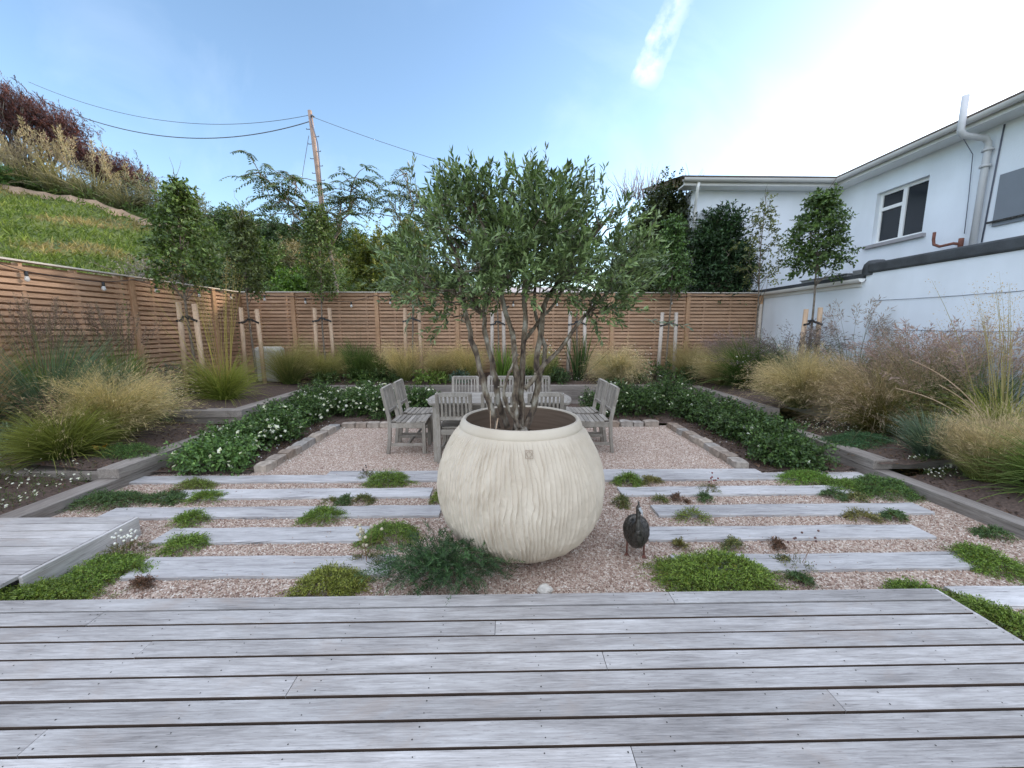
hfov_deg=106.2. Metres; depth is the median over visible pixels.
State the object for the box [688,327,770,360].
misty grass
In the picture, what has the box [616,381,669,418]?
rose bush
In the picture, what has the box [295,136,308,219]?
stay wire
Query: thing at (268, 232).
hill shrub
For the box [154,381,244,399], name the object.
ground cover
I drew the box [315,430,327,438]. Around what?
granite sett
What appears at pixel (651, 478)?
thyme mat
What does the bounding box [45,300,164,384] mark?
feather reed grass
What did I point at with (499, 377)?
garden chair
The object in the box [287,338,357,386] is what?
feather grass
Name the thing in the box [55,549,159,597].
thyme mat
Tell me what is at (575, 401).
retaining beam
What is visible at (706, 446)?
granite sett
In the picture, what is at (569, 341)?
tree stake
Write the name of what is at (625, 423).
granite sett
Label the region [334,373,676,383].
ground cover
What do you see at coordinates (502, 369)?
ornamental grass
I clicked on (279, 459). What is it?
granite sett
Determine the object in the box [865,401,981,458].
ornamental grass
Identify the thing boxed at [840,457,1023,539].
retaining beam
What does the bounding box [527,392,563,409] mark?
garden chair
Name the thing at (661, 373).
leafy perennial
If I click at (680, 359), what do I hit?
feather grass
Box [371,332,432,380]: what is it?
feather grass
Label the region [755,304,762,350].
tree stake
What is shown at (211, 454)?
rose bush
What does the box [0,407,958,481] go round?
ground
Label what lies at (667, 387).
rose bush
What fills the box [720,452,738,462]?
granite sett
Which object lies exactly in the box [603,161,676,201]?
bare twigs
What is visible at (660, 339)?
tree stake
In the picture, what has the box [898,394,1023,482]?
feather grass
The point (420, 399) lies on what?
rose bush
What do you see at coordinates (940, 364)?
misty grass
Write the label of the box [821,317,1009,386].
silver grass
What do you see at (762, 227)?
young hornbeam
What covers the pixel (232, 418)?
retaining beam
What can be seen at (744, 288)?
evergreen shrub
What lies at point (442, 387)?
retaining beam
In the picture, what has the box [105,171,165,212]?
hill shrub
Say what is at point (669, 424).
granite sett
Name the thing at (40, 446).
ornamental grass
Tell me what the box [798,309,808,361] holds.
tree stake
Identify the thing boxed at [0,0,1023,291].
sky
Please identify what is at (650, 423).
granite sett
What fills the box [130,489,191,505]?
creeping tuft
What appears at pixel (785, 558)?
thrift clump
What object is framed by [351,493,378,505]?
thyme mat
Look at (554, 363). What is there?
leafy perennial
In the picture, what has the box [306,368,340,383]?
leafy perennial
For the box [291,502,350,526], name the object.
thyme mat
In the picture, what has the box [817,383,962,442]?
ornamental grass
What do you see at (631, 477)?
thyme mat
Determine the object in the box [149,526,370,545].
railway sleeper
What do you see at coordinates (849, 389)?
feather grass
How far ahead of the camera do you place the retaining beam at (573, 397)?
8.05 m
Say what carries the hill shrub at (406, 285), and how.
on the hill
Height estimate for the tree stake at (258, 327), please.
1.553 m
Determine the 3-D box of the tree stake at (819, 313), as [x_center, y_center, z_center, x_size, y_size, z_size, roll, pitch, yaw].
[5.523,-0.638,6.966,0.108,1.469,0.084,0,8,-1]
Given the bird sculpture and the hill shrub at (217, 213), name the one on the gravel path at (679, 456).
the bird sculpture
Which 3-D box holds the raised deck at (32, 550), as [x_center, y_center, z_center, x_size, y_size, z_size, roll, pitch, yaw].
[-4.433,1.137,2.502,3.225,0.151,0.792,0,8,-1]
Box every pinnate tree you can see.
[219,150,394,291]
[338,167,465,241]
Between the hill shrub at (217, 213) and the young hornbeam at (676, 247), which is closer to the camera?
the young hornbeam at (676, 247)
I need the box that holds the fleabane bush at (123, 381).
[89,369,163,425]
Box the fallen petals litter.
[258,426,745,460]
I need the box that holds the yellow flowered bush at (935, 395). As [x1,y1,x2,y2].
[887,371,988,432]
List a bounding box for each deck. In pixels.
[0,517,140,599]
[0,588,1023,767]
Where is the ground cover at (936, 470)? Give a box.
[903,453,968,478]
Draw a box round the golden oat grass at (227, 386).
[144,256,280,404]
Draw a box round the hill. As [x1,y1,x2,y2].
[0,185,465,368]
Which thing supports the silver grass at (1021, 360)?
on the soil
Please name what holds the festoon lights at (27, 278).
hanging from the slatted fence at (40, 290)
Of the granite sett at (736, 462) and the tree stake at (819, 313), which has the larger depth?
the tree stake at (819, 313)
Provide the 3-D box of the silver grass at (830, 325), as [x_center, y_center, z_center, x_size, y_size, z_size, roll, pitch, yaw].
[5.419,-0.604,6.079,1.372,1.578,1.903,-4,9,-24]
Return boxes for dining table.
[428,392,571,461]
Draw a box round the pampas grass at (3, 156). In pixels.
[0,140,33,173]
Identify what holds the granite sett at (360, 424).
on the ground at (786, 413)
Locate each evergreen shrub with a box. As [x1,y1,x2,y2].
[675,199,766,311]
[718,271,756,300]
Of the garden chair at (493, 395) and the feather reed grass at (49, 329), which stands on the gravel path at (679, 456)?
the garden chair at (493, 395)
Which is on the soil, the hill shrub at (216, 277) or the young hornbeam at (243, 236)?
the young hornbeam at (243, 236)
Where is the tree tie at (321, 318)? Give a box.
[312,317,331,321]
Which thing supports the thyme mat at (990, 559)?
on the gravel path at (679, 456)
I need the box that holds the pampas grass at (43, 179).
[0,114,99,193]
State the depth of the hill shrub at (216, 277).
10.72 m
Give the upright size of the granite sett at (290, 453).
0.211 m
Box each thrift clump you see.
[346,523,387,568]
[357,465,375,478]
[698,472,721,492]
[769,530,819,576]
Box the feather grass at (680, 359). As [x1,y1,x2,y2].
[651,330,721,379]
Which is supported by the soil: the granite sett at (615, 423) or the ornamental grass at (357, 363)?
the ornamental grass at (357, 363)
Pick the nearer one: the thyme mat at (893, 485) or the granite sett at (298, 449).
the thyme mat at (893, 485)
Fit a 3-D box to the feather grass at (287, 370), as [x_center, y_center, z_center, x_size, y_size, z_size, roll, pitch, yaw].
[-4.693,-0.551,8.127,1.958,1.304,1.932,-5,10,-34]
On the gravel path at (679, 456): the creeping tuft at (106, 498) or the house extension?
the creeping tuft at (106, 498)
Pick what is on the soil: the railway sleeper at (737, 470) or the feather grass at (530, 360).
the feather grass at (530, 360)
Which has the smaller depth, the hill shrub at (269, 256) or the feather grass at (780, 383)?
the feather grass at (780, 383)
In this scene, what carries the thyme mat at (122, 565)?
on the gravel path at (679, 456)
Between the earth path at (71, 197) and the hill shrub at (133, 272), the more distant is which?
the earth path at (71, 197)
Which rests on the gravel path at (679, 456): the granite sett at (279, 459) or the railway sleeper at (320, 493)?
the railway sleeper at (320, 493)
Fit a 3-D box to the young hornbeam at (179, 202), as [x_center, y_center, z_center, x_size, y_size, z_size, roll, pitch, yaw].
[-5.200,-1.639,6.084,1.150,3.700,1.295,0,8,-1]
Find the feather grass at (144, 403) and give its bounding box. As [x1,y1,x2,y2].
[2,343,221,469]
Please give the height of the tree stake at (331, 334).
1.603 m
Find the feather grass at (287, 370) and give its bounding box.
[238,331,334,383]
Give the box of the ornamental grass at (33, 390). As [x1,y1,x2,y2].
[0,326,161,426]
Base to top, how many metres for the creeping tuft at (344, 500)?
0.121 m
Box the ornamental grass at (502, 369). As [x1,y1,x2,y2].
[492,342,519,380]
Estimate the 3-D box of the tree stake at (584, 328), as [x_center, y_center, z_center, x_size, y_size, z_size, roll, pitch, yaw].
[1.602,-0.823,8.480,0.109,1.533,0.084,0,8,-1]
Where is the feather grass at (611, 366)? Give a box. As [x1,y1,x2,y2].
[575,339,655,387]
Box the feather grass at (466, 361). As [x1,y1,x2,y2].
[438,339,495,375]
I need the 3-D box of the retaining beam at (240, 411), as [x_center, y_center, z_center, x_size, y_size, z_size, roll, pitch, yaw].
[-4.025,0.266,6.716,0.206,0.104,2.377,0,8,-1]
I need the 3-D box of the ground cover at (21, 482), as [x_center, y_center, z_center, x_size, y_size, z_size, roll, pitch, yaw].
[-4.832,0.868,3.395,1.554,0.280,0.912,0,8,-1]
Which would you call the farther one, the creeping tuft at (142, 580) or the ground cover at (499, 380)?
the ground cover at (499, 380)
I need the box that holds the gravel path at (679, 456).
[3,425,1023,636]
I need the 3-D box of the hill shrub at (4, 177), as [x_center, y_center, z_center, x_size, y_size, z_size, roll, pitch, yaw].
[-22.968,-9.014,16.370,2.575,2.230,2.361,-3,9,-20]
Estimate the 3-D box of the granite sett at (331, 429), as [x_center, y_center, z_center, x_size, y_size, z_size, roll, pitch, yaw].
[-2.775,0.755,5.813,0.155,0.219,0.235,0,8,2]
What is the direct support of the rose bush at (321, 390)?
on the soil
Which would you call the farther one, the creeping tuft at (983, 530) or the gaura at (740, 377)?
the gaura at (740, 377)
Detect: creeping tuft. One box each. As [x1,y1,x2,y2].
[58,488,163,513]
[121,573,156,591]
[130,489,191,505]
[158,492,188,506]
[332,493,353,505]
[668,491,692,504]
[693,490,715,503]
[767,536,788,552]
[782,569,822,589]
[813,429,900,449]
[816,486,849,502]
[876,507,914,524]
[965,524,1021,543]
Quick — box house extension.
[753,235,1023,417]
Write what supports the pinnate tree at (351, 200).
on the hill
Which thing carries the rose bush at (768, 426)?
on the soil
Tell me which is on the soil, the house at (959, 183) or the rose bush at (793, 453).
the rose bush at (793, 453)
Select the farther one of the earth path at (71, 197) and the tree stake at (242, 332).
the earth path at (71, 197)
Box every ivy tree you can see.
[595,240,658,291]
[627,166,705,291]
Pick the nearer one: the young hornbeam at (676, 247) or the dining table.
the dining table
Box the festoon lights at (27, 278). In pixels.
[0,263,238,299]
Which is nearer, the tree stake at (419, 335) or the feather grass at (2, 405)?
the feather grass at (2, 405)
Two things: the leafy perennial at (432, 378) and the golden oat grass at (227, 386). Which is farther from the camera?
the leafy perennial at (432, 378)
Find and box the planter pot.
[437,405,604,563]
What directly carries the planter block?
on the soil
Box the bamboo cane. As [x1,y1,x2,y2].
[490,411,498,428]
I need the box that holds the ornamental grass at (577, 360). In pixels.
[564,332,606,380]
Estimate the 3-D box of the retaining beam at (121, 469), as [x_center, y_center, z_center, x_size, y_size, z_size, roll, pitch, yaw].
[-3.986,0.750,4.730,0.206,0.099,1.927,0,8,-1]
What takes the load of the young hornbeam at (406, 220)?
on the soil
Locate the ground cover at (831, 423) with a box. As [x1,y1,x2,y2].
[795,416,865,433]
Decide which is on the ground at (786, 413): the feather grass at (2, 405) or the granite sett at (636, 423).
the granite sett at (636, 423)
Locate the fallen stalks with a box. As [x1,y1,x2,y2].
[895,359,985,423]
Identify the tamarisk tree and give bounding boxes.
[0,71,108,177]
[64,135,164,198]
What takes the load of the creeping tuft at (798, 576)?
on the gravel path at (679, 456)
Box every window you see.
[862,177,929,249]
[986,168,1023,226]
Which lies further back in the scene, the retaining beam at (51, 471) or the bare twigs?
the bare twigs
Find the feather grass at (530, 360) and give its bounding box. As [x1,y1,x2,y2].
[518,342,563,380]
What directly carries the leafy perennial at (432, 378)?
on the soil
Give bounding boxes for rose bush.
[158,432,264,475]
[189,414,277,454]
[228,404,309,447]
[248,397,314,428]
[276,388,337,425]
[289,377,343,416]
[324,383,375,416]
[336,376,393,404]
[362,385,414,419]
[405,384,439,407]
[575,385,629,417]
[606,378,638,409]
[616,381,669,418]
[644,373,696,412]
[665,384,720,423]
[688,393,741,430]
[706,402,780,442]
[732,413,813,454]
[745,423,843,473]
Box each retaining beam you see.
[0,459,171,517]
[0,465,97,480]
[97,425,231,478]
[149,408,233,417]
[160,417,228,423]
[227,388,312,416]
[229,397,303,423]
[324,385,416,390]
[416,385,544,390]
[455,390,585,394]
[550,384,689,389]
[568,395,669,399]
[571,400,581,403]
[691,386,779,414]
[797,429,892,468]
[820,451,840,463]
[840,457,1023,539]
[891,459,956,468]
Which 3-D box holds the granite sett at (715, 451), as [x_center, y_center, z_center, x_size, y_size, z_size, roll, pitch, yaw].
[2.584,0.903,4.807,0.158,0.210,0.222,0,8,-1]
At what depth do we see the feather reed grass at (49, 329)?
4.50 m
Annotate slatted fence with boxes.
[0,257,247,464]
[241,291,763,373]
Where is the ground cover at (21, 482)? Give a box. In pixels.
[0,456,97,510]
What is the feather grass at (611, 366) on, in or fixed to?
on the soil
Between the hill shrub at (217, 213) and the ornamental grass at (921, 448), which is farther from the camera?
the hill shrub at (217, 213)
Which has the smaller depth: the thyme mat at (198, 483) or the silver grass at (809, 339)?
the thyme mat at (198, 483)
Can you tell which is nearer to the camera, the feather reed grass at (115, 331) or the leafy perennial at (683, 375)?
the feather reed grass at (115, 331)
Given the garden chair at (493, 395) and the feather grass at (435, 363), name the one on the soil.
the feather grass at (435, 363)
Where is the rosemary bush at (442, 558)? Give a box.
[352,520,527,605]
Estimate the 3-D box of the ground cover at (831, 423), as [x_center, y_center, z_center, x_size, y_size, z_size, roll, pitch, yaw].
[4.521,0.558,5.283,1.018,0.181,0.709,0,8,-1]
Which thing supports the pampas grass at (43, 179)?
on the hill
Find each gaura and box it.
[541,342,565,381]
[630,344,657,375]
[734,355,760,387]
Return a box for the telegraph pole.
[306,110,328,216]
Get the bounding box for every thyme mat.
[0,574,129,600]
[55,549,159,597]
[83,441,166,460]
[98,558,160,580]
[151,531,213,556]
[162,507,217,530]
[168,476,220,490]
[180,488,228,506]
[275,560,384,596]
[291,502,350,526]
[319,495,337,502]
[350,518,424,553]
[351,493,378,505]
[359,468,418,488]
[427,489,438,504]
[606,470,646,487]
[610,493,632,509]
[634,544,798,591]
[635,474,664,486]
[651,493,669,503]
[669,506,712,524]
[671,536,691,550]
[717,534,746,550]
[770,468,834,485]
[815,476,881,497]
[828,472,930,503]
[840,507,885,523]
[845,490,868,502]
[878,575,954,596]
[913,576,1023,640]
[940,540,1023,585]
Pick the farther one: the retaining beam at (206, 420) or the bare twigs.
the bare twigs
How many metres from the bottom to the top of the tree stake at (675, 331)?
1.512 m
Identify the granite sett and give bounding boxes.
[254,460,276,472]
[265,454,286,465]
[277,449,296,459]
[286,445,302,453]
[291,440,310,450]
[300,437,315,445]
[308,433,322,442]
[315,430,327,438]
[320,426,335,435]
[328,424,340,430]
[342,421,355,427]
[356,421,367,427]
[367,421,380,427]
[380,421,387,427]
[613,420,618,426]
[619,419,632,426]
[633,420,643,426]
[642,419,658,426]
[666,422,678,428]
[671,424,684,432]
[676,428,688,435]
[682,431,698,439]
[688,435,703,442]
[694,437,712,447]
[703,443,719,451]
[709,446,728,457]
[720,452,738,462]
[727,457,748,468]
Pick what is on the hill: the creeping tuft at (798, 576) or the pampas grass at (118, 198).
the pampas grass at (118, 198)
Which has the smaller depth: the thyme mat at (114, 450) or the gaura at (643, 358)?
the thyme mat at (114, 450)
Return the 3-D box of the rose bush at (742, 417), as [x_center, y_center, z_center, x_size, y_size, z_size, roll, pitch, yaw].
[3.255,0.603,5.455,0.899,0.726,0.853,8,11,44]
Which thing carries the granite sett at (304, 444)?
on the ground at (786, 413)
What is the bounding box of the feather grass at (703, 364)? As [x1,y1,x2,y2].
[679,344,744,388]
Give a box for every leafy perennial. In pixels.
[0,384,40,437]
[143,388,182,423]
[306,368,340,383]
[341,368,379,384]
[368,364,401,382]
[411,368,451,384]
[448,367,470,382]
[510,365,533,381]
[540,356,560,371]
[547,367,571,384]
[619,367,649,383]
[642,356,678,381]
[677,365,704,384]
[844,357,884,378]
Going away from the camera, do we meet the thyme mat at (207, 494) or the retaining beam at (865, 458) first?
the thyme mat at (207, 494)
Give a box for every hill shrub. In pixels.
[0,164,19,186]
[89,249,179,283]
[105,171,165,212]
[146,182,214,219]
[173,258,251,311]
[203,201,260,237]
[211,236,291,283]
[255,211,312,245]
[264,260,344,291]
[269,233,329,271]
[312,221,371,257]
[336,220,401,291]
[378,267,437,291]
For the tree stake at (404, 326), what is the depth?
8.33 m
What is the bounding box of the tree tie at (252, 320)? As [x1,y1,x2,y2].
[238,318,258,323]
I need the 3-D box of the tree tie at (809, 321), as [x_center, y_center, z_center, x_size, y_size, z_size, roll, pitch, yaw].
[5.379,-1.101,6.917,0.352,0.111,0.120,0,8,-1]
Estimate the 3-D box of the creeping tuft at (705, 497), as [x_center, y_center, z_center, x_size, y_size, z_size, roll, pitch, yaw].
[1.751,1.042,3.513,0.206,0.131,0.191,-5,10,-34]
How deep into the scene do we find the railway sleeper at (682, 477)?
4.04 m
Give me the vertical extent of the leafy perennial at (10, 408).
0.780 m
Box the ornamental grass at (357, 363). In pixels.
[331,309,383,379]
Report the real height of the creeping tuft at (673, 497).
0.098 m
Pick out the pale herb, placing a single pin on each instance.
(2, 430)
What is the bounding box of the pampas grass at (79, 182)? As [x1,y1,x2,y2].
[35,125,143,201]
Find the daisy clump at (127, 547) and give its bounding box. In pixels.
[92,529,158,572]
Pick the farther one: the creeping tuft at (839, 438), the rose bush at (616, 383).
the rose bush at (616, 383)
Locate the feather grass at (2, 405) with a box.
[0,322,90,422]
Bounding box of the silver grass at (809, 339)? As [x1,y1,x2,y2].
[710,316,861,371]
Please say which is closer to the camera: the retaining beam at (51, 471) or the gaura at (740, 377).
the retaining beam at (51, 471)
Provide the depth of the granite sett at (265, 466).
4.25 m
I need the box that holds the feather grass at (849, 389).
[772,332,1012,445]
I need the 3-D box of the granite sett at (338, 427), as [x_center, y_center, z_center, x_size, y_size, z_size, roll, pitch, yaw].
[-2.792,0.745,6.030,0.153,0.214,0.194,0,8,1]
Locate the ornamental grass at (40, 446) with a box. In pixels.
[0,394,157,478]
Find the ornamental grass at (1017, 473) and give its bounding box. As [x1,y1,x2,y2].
[944,417,1023,501]
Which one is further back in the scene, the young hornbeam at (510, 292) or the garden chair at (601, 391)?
the young hornbeam at (510, 292)
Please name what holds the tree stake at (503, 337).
on the soil
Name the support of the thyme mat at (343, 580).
on the gravel path at (679, 456)
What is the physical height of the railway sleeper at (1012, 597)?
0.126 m
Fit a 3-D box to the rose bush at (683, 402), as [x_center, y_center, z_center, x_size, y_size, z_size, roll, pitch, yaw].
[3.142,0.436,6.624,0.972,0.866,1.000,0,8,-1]
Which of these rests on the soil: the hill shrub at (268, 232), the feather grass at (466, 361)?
the feather grass at (466, 361)
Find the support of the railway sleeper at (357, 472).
on the gravel path at (679, 456)
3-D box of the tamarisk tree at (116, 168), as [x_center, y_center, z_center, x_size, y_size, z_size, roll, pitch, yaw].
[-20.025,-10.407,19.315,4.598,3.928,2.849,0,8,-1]
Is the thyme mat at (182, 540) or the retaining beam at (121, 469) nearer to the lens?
the thyme mat at (182, 540)
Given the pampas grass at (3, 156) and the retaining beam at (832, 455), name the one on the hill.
the pampas grass at (3, 156)
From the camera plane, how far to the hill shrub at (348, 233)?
16.56 m
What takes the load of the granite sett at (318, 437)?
on the ground at (786, 413)
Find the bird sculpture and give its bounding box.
[623,501,649,558]
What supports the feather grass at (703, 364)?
on the soil
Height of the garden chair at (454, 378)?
0.849 m
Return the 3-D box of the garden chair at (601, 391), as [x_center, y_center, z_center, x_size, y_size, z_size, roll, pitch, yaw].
[1.049,0.362,5.526,0.553,0.849,0.418,0,8,-2]
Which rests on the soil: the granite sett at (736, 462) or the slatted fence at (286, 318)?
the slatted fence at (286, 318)
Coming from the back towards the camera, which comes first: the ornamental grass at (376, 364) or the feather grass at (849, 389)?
the ornamental grass at (376, 364)
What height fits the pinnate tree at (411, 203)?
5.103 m
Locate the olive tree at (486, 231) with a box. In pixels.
[357,141,692,430]
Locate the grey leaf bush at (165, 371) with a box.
[149,361,199,391]
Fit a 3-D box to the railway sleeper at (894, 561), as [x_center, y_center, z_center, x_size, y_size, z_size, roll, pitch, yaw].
[2.130,1.240,2.580,2.090,0.126,0.188,0,8,-1]
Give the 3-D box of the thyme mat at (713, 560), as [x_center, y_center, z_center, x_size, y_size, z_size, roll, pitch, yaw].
[1.274,1.154,2.384,1.011,0.226,0.583,0,8,-1]
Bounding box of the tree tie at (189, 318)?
[176,315,197,321]
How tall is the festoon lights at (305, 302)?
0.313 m
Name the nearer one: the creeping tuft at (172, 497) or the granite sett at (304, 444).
the creeping tuft at (172, 497)
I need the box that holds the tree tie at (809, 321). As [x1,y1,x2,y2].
[803,320,822,325]
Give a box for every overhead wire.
[30,82,307,124]
[43,101,308,138]
[316,118,568,191]
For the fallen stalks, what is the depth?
4.17 m
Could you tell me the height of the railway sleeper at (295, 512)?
0.126 m
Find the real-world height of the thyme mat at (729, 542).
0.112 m
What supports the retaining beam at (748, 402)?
on the retaining beam
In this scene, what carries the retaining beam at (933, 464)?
on the soil
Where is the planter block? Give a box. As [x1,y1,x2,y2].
[254,346,284,381]
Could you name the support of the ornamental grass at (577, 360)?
on the soil
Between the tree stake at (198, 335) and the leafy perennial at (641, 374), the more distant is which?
the leafy perennial at (641, 374)
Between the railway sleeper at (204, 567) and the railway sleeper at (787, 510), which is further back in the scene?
the railway sleeper at (787, 510)
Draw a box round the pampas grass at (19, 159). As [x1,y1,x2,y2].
[0,126,65,190]
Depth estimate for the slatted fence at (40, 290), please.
5.97 m
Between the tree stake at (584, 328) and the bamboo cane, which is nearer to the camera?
the bamboo cane
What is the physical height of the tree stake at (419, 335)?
1.602 m
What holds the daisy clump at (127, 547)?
on the gravel path at (679, 456)
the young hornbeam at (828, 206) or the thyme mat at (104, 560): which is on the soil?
the young hornbeam at (828, 206)
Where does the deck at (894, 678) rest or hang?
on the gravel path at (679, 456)
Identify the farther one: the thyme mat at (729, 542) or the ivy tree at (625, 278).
the ivy tree at (625, 278)
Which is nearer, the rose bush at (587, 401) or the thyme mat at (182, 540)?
the thyme mat at (182, 540)
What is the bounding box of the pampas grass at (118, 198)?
[87,160,153,217]
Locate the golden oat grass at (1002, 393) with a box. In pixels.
[908,272,1023,470]
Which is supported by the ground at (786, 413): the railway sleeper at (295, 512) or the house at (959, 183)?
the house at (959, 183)
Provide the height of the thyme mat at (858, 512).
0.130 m
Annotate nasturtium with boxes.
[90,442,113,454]
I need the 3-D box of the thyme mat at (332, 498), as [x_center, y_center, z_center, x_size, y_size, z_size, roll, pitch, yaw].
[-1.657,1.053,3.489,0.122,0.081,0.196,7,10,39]
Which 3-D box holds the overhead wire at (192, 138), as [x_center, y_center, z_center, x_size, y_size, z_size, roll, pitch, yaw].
[-18.490,-14.539,20.831,16.039,2.544,0.043,1,8,6]
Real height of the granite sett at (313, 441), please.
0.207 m
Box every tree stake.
[175,302,190,394]
[191,304,206,394]
[238,307,247,381]
[254,309,266,382]
[313,308,318,356]
[327,308,336,379]
[403,308,407,359]
[417,308,423,379]
[490,312,493,379]
[502,311,505,364]
[566,311,571,378]
[583,311,586,378]
[656,312,663,378]
[672,312,677,379]
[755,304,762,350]
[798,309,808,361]
[814,307,822,358]
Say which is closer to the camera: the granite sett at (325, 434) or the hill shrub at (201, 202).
the granite sett at (325, 434)
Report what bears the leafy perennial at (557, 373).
on the soil
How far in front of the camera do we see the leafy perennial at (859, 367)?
5.82 m
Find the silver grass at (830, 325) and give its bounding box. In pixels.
[796,295,932,378]
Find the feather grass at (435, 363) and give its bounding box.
[415,343,456,376]
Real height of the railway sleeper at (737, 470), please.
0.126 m
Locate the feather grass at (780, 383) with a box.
[730,339,867,425]
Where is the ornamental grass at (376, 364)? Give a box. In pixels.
[349,349,394,379]
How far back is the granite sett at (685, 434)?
5.53 m
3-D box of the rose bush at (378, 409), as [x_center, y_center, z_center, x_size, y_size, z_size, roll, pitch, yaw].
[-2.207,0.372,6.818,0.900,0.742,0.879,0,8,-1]
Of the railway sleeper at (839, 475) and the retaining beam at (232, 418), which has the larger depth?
the retaining beam at (232, 418)
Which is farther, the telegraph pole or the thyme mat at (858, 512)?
the telegraph pole
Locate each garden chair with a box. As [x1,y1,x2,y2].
[380,384,431,453]
[392,379,432,442]
[435,393,471,463]
[449,376,478,437]
[481,392,511,408]
[487,376,513,391]
[524,376,549,391]
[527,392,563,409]
[566,378,608,441]
[574,383,619,452]
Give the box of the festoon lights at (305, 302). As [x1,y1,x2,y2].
[239,293,760,307]
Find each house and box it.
[485,287,582,291]
[640,90,1023,291]
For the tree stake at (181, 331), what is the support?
on the soil
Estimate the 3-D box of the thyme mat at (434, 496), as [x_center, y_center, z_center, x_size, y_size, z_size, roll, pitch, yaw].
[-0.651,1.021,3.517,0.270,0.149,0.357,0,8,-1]
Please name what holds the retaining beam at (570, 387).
on the retaining beam
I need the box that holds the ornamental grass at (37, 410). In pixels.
[0,386,86,434]
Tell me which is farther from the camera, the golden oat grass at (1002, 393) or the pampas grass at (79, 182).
the pampas grass at (79, 182)
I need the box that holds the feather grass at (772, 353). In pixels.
[736,341,798,366]
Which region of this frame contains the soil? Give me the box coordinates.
[0,372,1023,518]
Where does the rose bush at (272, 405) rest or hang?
on the soil
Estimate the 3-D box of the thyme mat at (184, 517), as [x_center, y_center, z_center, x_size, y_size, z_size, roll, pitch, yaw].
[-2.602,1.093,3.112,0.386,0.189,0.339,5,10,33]
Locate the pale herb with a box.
[0,418,37,466]
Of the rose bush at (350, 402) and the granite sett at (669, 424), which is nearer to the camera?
the granite sett at (669, 424)
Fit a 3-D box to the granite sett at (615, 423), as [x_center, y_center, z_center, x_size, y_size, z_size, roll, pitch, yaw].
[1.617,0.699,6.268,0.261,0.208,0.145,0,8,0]
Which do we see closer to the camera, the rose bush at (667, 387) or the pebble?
the pebble
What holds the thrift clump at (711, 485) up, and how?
on the gravel path at (679, 456)
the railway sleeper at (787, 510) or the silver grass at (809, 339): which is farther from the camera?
the silver grass at (809, 339)
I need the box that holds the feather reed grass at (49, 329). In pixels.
[0,292,91,399]
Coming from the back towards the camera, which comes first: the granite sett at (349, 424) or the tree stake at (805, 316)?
the tree stake at (805, 316)
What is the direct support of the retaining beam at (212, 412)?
on the retaining beam at (206, 420)
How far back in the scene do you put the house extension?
5.57 m
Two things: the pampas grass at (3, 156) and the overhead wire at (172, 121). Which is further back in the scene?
the overhead wire at (172, 121)
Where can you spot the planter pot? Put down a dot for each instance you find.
(535, 493)
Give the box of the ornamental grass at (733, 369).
[691,323,796,392]
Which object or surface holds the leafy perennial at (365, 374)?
on the soil
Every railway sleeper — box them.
[98,505,440,520]
[120,555,396,580]
[129,474,437,484]
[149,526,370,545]
[166,488,432,500]
[327,471,437,474]
[603,468,760,472]
[604,472,786,481]
[617,485,850,496]
[648,524,936,541]
[650,502,934,517]
[670,551,998,572]
[776,472,864,479]
[943,586,1023,609]
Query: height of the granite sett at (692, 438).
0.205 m
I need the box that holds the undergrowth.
[2,165,475,337]
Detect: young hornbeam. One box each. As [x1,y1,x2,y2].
[128,157,226,393]
[209,195,274,380]
[291,201,346,363]
[378,213,441,378]
[493,247,517,374]
[558,254,600,350]
[648,213,695,371]
[728,184,794,343]
[778,166,864,358]
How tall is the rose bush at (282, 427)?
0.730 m
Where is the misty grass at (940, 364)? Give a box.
[818,326,1023,429]
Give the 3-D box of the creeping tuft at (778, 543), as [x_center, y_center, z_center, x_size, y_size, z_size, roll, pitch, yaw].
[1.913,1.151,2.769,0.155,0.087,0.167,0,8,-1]
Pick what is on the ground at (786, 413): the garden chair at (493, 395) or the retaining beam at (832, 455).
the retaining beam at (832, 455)
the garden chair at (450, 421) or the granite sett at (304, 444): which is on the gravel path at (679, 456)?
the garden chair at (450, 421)
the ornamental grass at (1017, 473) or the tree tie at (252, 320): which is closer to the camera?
the ornamental grass at (1017, 473)
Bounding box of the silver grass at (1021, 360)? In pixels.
[861,316,1023,426]
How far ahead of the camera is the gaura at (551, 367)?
8.30 m
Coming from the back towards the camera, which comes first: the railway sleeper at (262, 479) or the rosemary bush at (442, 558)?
the railway sleeper at (262, 479)
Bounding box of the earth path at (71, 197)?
[0,184,203,236]
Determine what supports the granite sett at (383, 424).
on the ground at (786, 413)
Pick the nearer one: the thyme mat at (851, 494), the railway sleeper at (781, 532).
the railway sleeper at (781, 532)
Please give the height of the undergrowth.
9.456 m
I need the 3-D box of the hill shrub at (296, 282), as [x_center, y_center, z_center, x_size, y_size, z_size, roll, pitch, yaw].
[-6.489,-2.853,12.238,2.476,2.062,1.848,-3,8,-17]
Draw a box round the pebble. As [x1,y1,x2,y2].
[537,583,552,593]
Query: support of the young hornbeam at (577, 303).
on the soil
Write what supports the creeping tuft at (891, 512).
on the gravel path at (679, 456)

